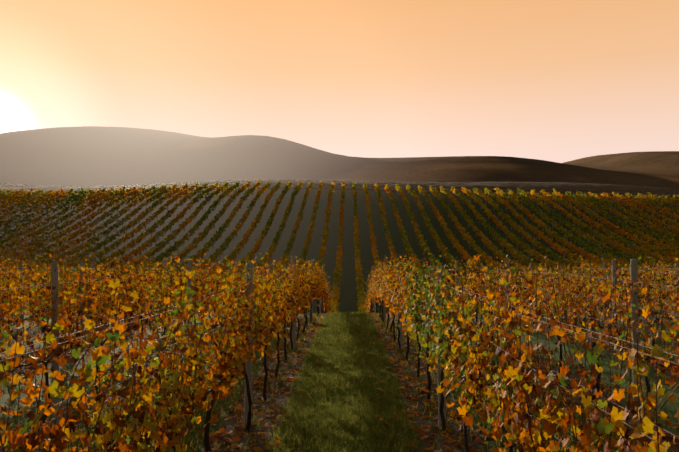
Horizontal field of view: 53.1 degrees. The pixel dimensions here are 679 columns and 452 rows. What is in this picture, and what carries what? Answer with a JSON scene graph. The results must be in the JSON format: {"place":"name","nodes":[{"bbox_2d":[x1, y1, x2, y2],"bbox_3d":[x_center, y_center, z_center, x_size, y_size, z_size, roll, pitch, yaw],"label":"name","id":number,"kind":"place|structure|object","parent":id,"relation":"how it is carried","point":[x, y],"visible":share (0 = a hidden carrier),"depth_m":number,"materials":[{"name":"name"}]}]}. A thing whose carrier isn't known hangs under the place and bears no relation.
{"place":"outdoors","nodes":[
{"label":"outdoors","id":0,"kind":"place"},
{"bbox_2d":[0,180,678,451],"bbox_3d":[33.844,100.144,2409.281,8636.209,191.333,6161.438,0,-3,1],"label":"terrain","id":1,"kind":"structure","parent":0,"point":[348,299],"depth_m":105.12,"materials":[{"name":"brown soil"}]},
{"bbox_2d":[44,311,627,451],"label":"grass blades","id":2,"kind":"object","parent":1,"relation":"on","point":[345,327],"depth_m":10.17,"materials":[{"name":"green plant"}]},
{"bbox_2d":[0,293,675,451],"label":"vine trunks","id":3,"kind":"object","parent":1,"relation":"on","point":[206,435],"visible":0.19,"depth_m":10.39,"materials":[{"name":"brown plant"}]},
{"bbox_2d":[0,252,678,451],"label":"vine shoots","id":4,"kind":"object","parent":3,"relation":"attached to","point":[510,389],"visible":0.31,"depth_m":6.86,"materials":[{"name":"brown plant"}]},
{"bbox_2d":[0,254,678,336],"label":"vine leaves","id":5,"kind":"object","parent":3,"relation":"on","point":[383,289],"visible":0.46,"depth_m":19.67,"materials":[{"name":"orange plant"}]},
{"bbox_2d":[0,253,678,451],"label":"vine leaves","id":6,"kind":"object","parent":3,"relation":"on","point":[16,439],"visible":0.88,"depth_m":5.22,"materials":[{"name":"orange plant"}]},
{"bbox_2d":[1,181,676,310],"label":"trellis posts","id":7,"kind":"object","parent":1,"relation":"on","point":[341,216],"visible":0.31,"depth_m":120.26,"materials":[{"name":"wood"}]},
{"bbox_2d":[0,180,678,313],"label":"vine leaves","id":8,"kind":"object","parent":1,"relation":"on","point":[91,198],"visible":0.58,"depth_m":116.31,"materials":[{"name":"orange plant"}]},
{"bbox_2d":[0,312,678,451],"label":"fallen leaves","id":9,"kind":"object","parent":1,"relation":"on","point":[216,440],"depth_m":10.58,"materials":[{"name":"brown plant"}]},
{"bbox_2d":[19,259,678,426],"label":"trellis posts","id":10,"kind":"object","parent":1,"relation":"on","point":[248,365],"visible":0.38,"depth_m":8.83,"materials":[{"name":"wood"}]},
{"bbox_2d":[0,267,678,451],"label":"trellis wires","id":11,"kind":"object","parent":10,"relation":"attached to","point":[327,311],"visible":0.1,"depth_m":5.16,"materials":[{"name":"grey metal"}]},
{"bbox_2d":[145,252,574,303],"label":"vine trunks","id":12,"kind":"object","parent":1,"relation":"on","point":[392,258],"visible":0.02,"depth_m":94.53,"materials":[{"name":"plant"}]},
{"bbox_2d":[0,126,678,188],"bbox_3d":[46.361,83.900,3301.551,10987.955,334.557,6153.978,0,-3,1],"label":"rolling hills","id":13,"kind":"structure","parent":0,"point":[86,156],"depth_m":588.30,"materials":[{"name":"brown soil"}]},
{"bbox_2d":[0,0,678,162],"label":"sky","id":14,"kind":"structure","parent":0,"point":[559,81],"materials":[{"name":"orange"}]}
]}

